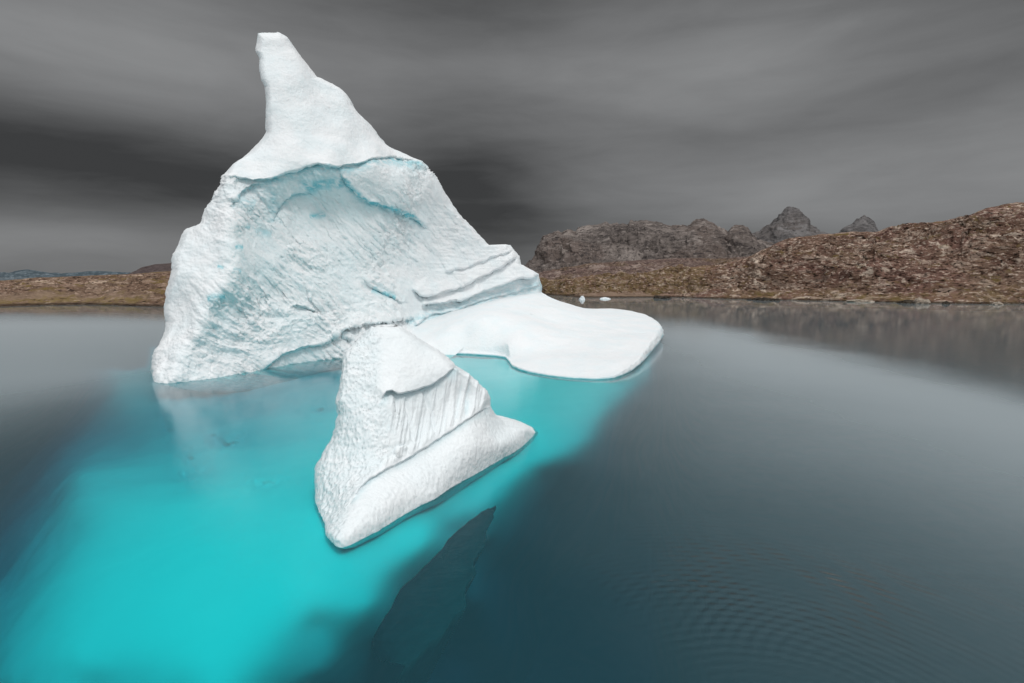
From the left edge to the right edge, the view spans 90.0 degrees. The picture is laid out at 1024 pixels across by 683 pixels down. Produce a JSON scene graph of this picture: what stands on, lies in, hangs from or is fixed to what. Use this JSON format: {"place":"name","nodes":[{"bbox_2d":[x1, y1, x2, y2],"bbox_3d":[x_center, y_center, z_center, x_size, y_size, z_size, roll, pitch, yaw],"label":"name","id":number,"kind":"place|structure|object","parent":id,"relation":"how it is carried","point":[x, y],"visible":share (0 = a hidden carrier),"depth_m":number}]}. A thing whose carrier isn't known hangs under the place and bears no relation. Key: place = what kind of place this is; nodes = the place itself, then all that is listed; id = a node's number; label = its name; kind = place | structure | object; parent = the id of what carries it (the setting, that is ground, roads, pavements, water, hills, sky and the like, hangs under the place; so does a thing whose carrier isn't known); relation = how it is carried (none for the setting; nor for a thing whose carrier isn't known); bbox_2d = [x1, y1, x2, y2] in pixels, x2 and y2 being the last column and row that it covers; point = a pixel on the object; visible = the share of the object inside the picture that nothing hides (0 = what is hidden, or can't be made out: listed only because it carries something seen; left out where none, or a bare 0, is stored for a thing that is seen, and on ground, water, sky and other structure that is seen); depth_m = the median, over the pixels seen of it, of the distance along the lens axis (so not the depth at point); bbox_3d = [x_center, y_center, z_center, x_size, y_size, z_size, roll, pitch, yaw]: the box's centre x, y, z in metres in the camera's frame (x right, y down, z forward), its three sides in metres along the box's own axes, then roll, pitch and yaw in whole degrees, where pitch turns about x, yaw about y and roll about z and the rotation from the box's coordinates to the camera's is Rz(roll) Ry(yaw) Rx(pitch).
{"place":"outdoors","nodes":[
{"label":"outdoors","id":0,"kind":"place"},
{"bbox_2d":[0,269,129,276],"bbox_3d":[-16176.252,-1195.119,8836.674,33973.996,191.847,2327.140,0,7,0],"label":"mountain range","id":1,"kind":"structure","parent":0,"point":[26,273],"depth_m":8230.47},
{"bbox_2d":[0,271,170,306],"bbox_3d":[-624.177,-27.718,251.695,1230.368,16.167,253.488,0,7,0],"label":"hill","id":2,"kind":"structure","parent":0,"point":[144,289],"depth_m":199.70},
{"bbox_2d":[129,263,171,273],"bbox_3d":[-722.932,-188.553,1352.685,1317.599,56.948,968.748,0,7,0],"label":"domed hill","id":3,"kind":"structure","parent":0,"point":[157,268],"depth_m":1169.75},
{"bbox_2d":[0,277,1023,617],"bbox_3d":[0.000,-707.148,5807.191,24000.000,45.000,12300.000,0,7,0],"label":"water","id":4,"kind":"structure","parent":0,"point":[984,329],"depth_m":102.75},
{"bbox_2d":[314,324,537,682],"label":"iceberg","id":5,"kind":"object","parent":4,"relation":"on","point":[420,425],"visible":0.91,"depth_m":23.61},
{"bbox_2d":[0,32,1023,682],"bbox_3d":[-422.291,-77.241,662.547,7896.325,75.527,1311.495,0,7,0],"label":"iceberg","id":6,"kind":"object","parent":4,"relation":"on","point":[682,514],"visible":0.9,"depth_m":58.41},
{"bbox_2d":[658,296,670,298],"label":"boulder","id":7,"kind":"object","parent":4,"relation":"in","point":[664,297],"visible":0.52,"depth_m":231.32},
{"bbox_2d":[759,297,773,300],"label":"boulder","id":8,"kind":"object","parent":4,"relation":"in","point":[766,299],"visible":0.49,"depth_m":213.24},
{"bbox_2d":[845,299,874,301],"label":"boulder","id":9,"kind":"object","parent":4,"relation":"in","point":[856,300],"visible":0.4,"depth_m":200.25},
{"bbox_2d":[899,300,913,303],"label":"boulder","id":10,"kind":"object","parent":4,"relation":"in","point":[908,301],"visible":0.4,"depth_m":190.24},
{"bbox_2d":[913,297,930,303],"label":"boulder","id":11,"kind":"object","parent":4,"relation":"in","point":[919,300],"visible":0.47,"depth_m":187.44},
{"bbox_2d":[991,301,1002,304],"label":"boulder","id":12,"kind":"object","parent":4,"relation":"in","point":[997,303],"visible":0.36,"depth_m":181.68},
{"bbox_2d":[0,0,1023,273],"label":"sky","id":13,"kind":"structure","parent":0,"point":[121,121]},
{"bbox_2d":[538,256,748,279],"bbox_3d":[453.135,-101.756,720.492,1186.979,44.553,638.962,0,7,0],"label":"hill","id":14,"kind":"structure","parent":0,"point":[615,267],"depth_m":597.75},
{"bbox_2d":[524,218,774,272],"bbox_3d":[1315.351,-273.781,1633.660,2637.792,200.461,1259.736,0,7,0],"label":"flat topped mountain","id":15,"kind":"structure","parent":0,"point":[631,240],"depth_m":1331.70},
{"bbox_2d":[539,202,1023,303],"bbox_3d":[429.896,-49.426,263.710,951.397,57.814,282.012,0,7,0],"label":"rocky hill","id":16,"kind":"structure","parent":0,"point":[976,257],"depth_m":228.04},
{"bbox_2d":[752,206,828,243],"bbox_3d":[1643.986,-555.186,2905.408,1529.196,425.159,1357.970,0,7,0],"label":"craggy peak","id":17,"kind":"structure","parent":0,"point":[789,222],"depth_m":2831.50},
{"bbox_2d":[839,215,878,232],"bbox_3d":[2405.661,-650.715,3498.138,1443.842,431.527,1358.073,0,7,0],"label":"pyramid peak","id":18,"kind":"structure","parent":0,"point":[863,223],"depth_m":3461.91}
]}

